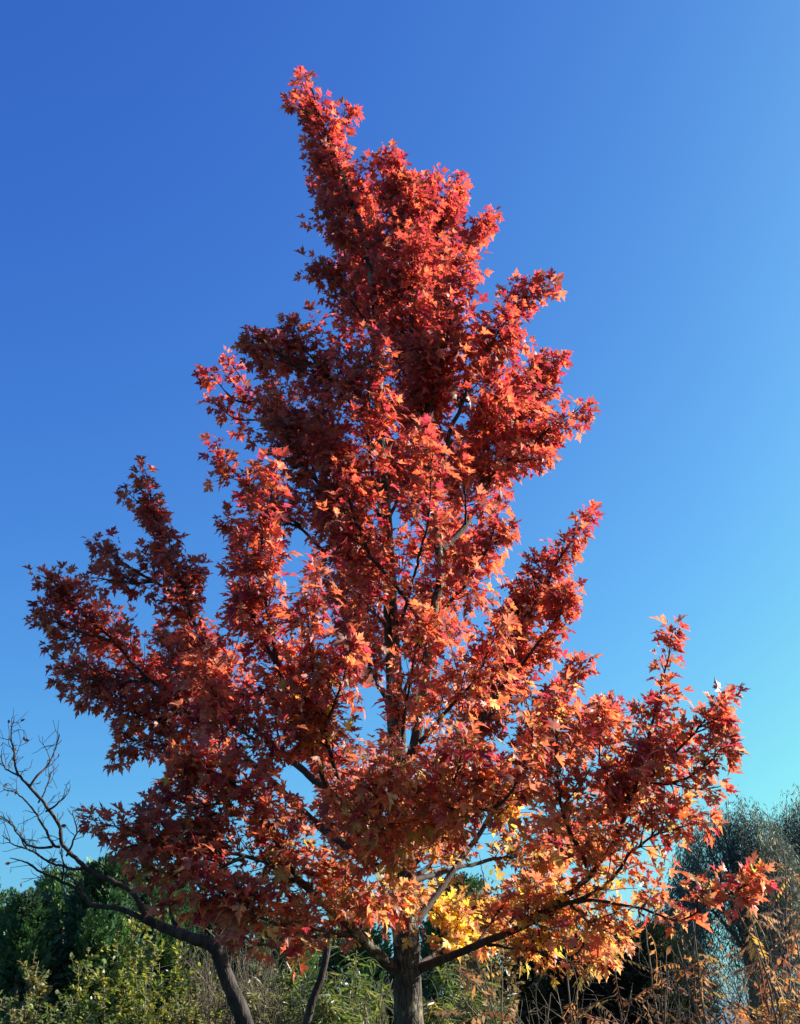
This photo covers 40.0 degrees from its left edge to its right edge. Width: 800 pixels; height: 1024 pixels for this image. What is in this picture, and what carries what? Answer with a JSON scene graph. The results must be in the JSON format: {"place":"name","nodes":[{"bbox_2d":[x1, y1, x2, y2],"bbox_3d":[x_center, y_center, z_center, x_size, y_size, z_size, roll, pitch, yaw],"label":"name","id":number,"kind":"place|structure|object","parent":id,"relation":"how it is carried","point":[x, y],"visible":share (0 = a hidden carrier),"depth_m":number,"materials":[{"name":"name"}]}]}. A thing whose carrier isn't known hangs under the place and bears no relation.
{"place":"outdoors","nodes":[
{"label":"outdoors","id":0,"kind":"place"},
{"bbox_2d":[0,0,799,1023],"label":"sky","id":1,"kind":"structure","parent":0,"point":[644,153],"materials":[{"name":"blue"}]},
{"bbox_2d":[135,922,715,1023],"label":"dry grass","id":2,"kind":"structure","parent":0,"point":[240,977],"depth_m":9.13,"materials":[{"name":"plant"}]},
{"bbox_2d":[730,849,799,1023],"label":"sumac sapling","id":3,"kind":"object","parent":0,"point":[787,947],"visible":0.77,"depth_m":9.04,"materials":[{"name":"orange plant"}]},
{"bbox_3d":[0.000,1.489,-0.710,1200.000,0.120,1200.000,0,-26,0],"label":"ground","id":4,"kind":"structure","parent":0,"visible":0},
{"bbox_2d":[0,884,23,990],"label":"conifer tree","id":5,"kind":"object","parent":4,"relation":"on","point":[3,894],"visible":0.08,"depth_m":12.61,"materials":[{"name":"green plant"}]},
{"bbox_2d":[0,991,24,1023],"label":"leafy shrub","id":6,"kind":"object","parent":4,"relation":"on","point":[12,1015],"visible":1,"depth_m":7.99,"materials":[{"name":"green plant"}]},
{"bbox_2d":[0,949,55,1023],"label":"leafy shrub","id":7,"kind":"object","parent":4,"relation":"on","point":[27,1013],"visible":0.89,"depth_m":8.41,"materials":[{"name":"green plant"}]},
{"bbox_2d":[0,886,69,1023],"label":"conifer tree","id":8,"kind":"object","parent":4,"relation":"on","point":[29,926],"visible":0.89,"depth_m":11.64,"materials":[{"name":"green plant"}]},
{"bbox_2d":[22,863,92,1009],"bbox_3d":[-4.130,6.005,12.876,1.715,3.663,1.908,0,-25,0],"label":"conifer tree","id":9,"kind":"object","parent":4,"relation":"on","point":[49,884],"visible":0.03,"depth_m":13.24,"materials":[{"name":"green plant"}]},
{"bbox_2d":[27,990,94,1023],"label":"leafy shrub","id":10,"kind":"object","parent":4,"relation":"on","point":[41,1016],"visible":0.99,"depth_m":8.21,"materials":[{"name":"green plant"}]},
{"bbox_2d":[48,941,113,1023],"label":"leafy shrub","id":11,"kind":"object","parent":4,"relation":"on","point":[79,996],"visible":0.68,"depth_m":8.77,"materials":[{"name":"green plant"}]},
{"bbox_2d":[40,852,153,1023],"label":"conifer tree","id":12,"kind":"object","parent":4,"relation":"on","point":[89,926],"visible":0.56,"depth_m":11.96,"materials":[{"name":"green plant"}]},
{"bbox_2d":[79,993,118,1023],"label":"leafy shrub","id":13,"kind":"object","parent":4,"relation":"on","point":[89,1014],"visible":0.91,"depth_m":7.99,"materials":[{"name":"green plant"}]},
{"bbox_2d":[77,959,133,1023],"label":"leafy shrub","id":14,"kind":"object","parent":4,"relation":"on","point":[102,982],"visible":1,"depth_m":8.03,"materials":[{"name":"green plant"}]},
{"bbox_2d":[95,911,157,1023],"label":"leafy shrub","id":15,"kind":"object","parent":4,"relation":"on","point":[122,985],"visible":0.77,"depth_m":8.78,"materials":[{"name":"green plant"}]},
{"bbox_2d":[0,708,253,1023],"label":"bare tree","id":16,"kind":"object","parent":4,"relation":"on","point":[238,1005],"visible":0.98,"depth_m":8.14,"materials":[{"name":"brown plant"}]},
{"bbox_2d":[114,975,173,1023],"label":"leafy shrub","id":17,"kind":"object","parent":4,"relation":"on","point":[144,1016],"visible":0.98,"depth_m":8.08,"materials":[{"name":"green plant"}]},
{"bbox_2d":[127,909,170,1023],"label":"leafy shrub","id":18,"kind":"object","parent":4,"relation":"on","point":[147,961],"visible":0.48,"depth_m":9.46,"materials":[{"name":"green plant"}]},
{"bbox_2d":[98,867,207,1023],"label":"conifer tree","id":19,"kind":"object","parent":4,"relation":"on","point":[165,960],"visible":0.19,"depth_m":12.46,"materials":[{"name":"green plant"}]},
{"bbox_2d":[139,939,201,1023],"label":"leafy shrub","id":20,"kind":"object","parent":4,"relation":"on","point":[175,989],"visible":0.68,"depth_m":8.66,"materials":[{"name":"green plant"}]},
{"bbox_2d":[170,942,226,1023],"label":"leafy shrub","id":21,"kind":"object","parent":4,"relation":"on","point":[194,990],"visible":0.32,"depth_m":10.11,"materials":[{"name":"green plant"}]},
{"bbox_2d":[168,982,229,1023],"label":"leafy shrub","id":22,"kind":"object","parent":4,"relation":"on","point":[179,1017],"visible":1,"depth_m":8.08,"materials":[{"name":"green plant"}]},
{"bbox_2d":[157,905,257,1020],"bbox_3d":[-2.202,6.282,13.059,1.947,3.318,1.788,0,-25,0],"label":"conifer tree","id":23,"kind":"object","parent":4,"relation":"on","point":[209,927],"visible":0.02,"depth_m":13.26,"materials":[{"name":"green plant"}]},
{"bbox_2d":[217,975,291,1023],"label":"narrow leaved plant","id":24,"kind":"object","parent":4,"relation":"on","point":[250,1001],"visible":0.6,"depth_m":8.72,"materials":[{"name":"green plant"}]},
{"bbox_2d":[227,936,297,1022],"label":"leafy shrub","id":25,"kind":"object","parent":4,"relation":"on","point":[257,969],"visible":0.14,"depth_m":10.43,"materials":[{"name":"green plant"}]},
{"bbox_2d":[205,916,336,1020],"bbox_3d":[-1.504,6.152,12.488,1.979,3.059,1.812,0,-25,0],"label":"bush","id":26,"kind":"object","parent":4,"relation":"on","point":[279,961],"visible":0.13,"depth_m":12.81,"materials":[{"name":"green plant"}]},
{"bbox_2d":[249,963,313,1023],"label":"narrow leaved plant","id":27,"kind":"object","parent":4,"relation":"on","point":[286,984],"visible":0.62,"depth_m":9.30,"materials":[{"name":"green plant"}]},
{"bbox_2d":[302,938,331,1023],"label":"dead stem","id":28,"kind":"object","parent":4,"relation":"on","point":[309,1011],"visible":0.92,"depth_m":8.34,"materials":[{"name":"wood"}]},
{"bbox_2d":[281,966,362,1023],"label":"narrow leaved plant","id":29,"kind":"object","parent":4,"relation":"on","point":[326,1007],"visible":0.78,"depth_m":8.79,"materials":[{"name":"green plant"}]},
{"bbox_2d":[297,923,393,1023],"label":"bush","id":30,"kind":"object","parent":4,"relation":"on","point":[378,971],"visible":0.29,"depth_m":13.49,"materials":[{"name":"green plant"}]},
{"bbox_2d":[328,946,393,1023],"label":"narrow leaved plant","id":31,"kind":"object","parent":4,"relation":"on","point":[350,988],"visible":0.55,"depth_m":9.52,"materials":[{"name":"green plant"}]},
{"bbox_2d":[344,985,393,1023],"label":"narrow leaved plant","id":32,"kind":"object","parent":4,"relation":"on","point":[375,1005],"visible":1,"depth_m":8.41,"materials":[{"name":"green plant"}]},
{"bbox_2d":[21,65,781,1023],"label":"maple tree","id":33,"kind":"object","parent":4,"relation":"on","point":[395,815],"visible":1,"depth_m":7.35,"materials":[{"name":"red plant"}]},
{"bbox_2d":[428,997,464,1023],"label":"narrow leaved plant","id":34,"kind":"object","parent":4,"relation":"on","point":[440,1009],"visible":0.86,"depth_m":8.21,"materials":[{"name":"green plant"}]},
{"bbox_2d":[422,962,500,1023],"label":"narrow leaved plant","id":35,"kind":"object","parent":4,"relation":"on","point":[425,1003],"visible":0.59,"depth_m":9.59,"materials":[{"name":"green plant"}]},
{"bbox_2d":[419,871,505,1023],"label":"conifer tree","id":36,"kind":"object","parent":4,"relation":"on","point":[428,990],"visible":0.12,"depth_m":13.67,"materials":[{"name":"plant"}]},
{"bbox_2d":[439,977,516,1023],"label":"narrow leaved plant","id":37,"kind":"object","parent":4,"relation":"on","point":[468,1010],"visible":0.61,"depth_m":8.93,"materials":[{"name":"green plant"}]},
{"bbox_2d":[433,854,522,1023],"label":"sumac sapling","id":38,"kind":"object","parent":4,"relation":"on","point":[490,956],"visible":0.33,"depth_m":9.45,"materials":[{"name":"green plant"}]},
{"bbox_2d":[447,885,524,1023],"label":"leafy shrub","id":39,"kind":"object","parent":4,"relation":"on","point":[473,966],"visible":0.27,"depth_m":11.09,"materials":[{"name":"green plant"}]},
{"bbox_2d":[424,953,617,1023],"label":"sumac sapling","id":40,"kind":"object","parent":4,"relation":"on","point":[474,1021],"visible":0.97,"depth_m":7.81,"materials":[{"name":"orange plant"}]},
{"bbox_2d":[481,926,607,1023],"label":"evergreen bush","id":41,"kind":"object","parent":4,"relation":"on","point":[543,985],"visible":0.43,"depth_m":11.58,"materials":[{"name":"green plant"}]},
{"bbox_2d":[478,965,619,1023],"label":"sumac sapling","id":42,"kind":"object","parent":4,"relation":"on","point":[606,1012],"visible":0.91,"depth_m":8.01,"materials":[{"name":"orange plant"}]},
{"bbox_2d":[547,924,616,1013],"bbox_3d":[2.232,6.166,12.388,2.056,2.968,2.033,0,-25,0],"label":"evergreen bush","id":43,"kind":"object","parent":4,"relation":"on","point":[581,947],"visible":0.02,"depth_m":12.55,"materials":[{"name":"green plant"}]},
{"bbox_2d":[574,910,724,1023],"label":"evergreen bush","id":44,"kind":"object","parent":4,"relation":"on","point":[627,981],"visible":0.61,"depth_m":11.44,"materials":[{"name":"green plant"}]},
{"bbox_2d":[573,917,728,1023],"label":"sumac sapling","id":45,"kind":"object","parent":4,"relation":"on","point":[655,987],"visible":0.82,"depth_m":8.85,"materials":[{"name":"orange plant"}]},
{"bbox_2d":[649,921,735,1023],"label":"sumac sapling","id":46,"kind":"object","parent":4,"relation":"on","point":[699,976],"visible":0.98,"depth_m":8.61,"materials":[{"name":"orange plant"}]},
{"bbox_2d":[588,840,799,1023],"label":"twiggy bush","id":47,"kind":"object","parent":4,"relation":"on","point":[775,967],"visible":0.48,"depth_m":9.71,"materials":[{"name":"brown plant"}]},
{"bbox_2d":[623,865,799,1023],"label":"twiggy bush","id":48,"kind":"object","parent":4,"relation":"on","point":[669,948],"visible":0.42,"depth_m":9.76,"materials":[{"name":"brown plant"}]},
{"bbox_2d":[636,786,799,1023],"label":"willow tree","id":49,"kind":"object","parent":4,"relation":"on","point":[734,849],"visible":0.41,"depth_m":25.15,"materials":[{"name":"green plant"}]},
{"bbox_2d":[663,966,798,1023],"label":"twiggy bush","id":50,"kind":"object","parent":4,"relation":"on","point":[700,1011],"visible":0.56,"depth_m":9.69,"materials":[{"name":"brown plant"}]},
{"bbox_2d":[704,887,799,1023],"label":"sumac sapling","id":51,"kind":"object","parent":4,"relation":"on","point":[752,955],"visible":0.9,"depth_m":8.07,"materials":[{"name":"orange plant"}]},
{"bbox_2d":[714,906,799,1023],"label":"sumac sapling","id":52,"kind":"object","parent":4,"relation":"on","point":[769,1017],"visible":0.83,"depth_m":8.32,"materials":[{"name":"orange plant"}]},
{"bbox_2d":[726,784,799,1020],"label":"willow tree","id":53,"kind":"object","parent":4,"relation":"on","point":[792,836],"visible":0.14,"depth_m":27.90,"materials":[{"name":"green plant"}]}
]}

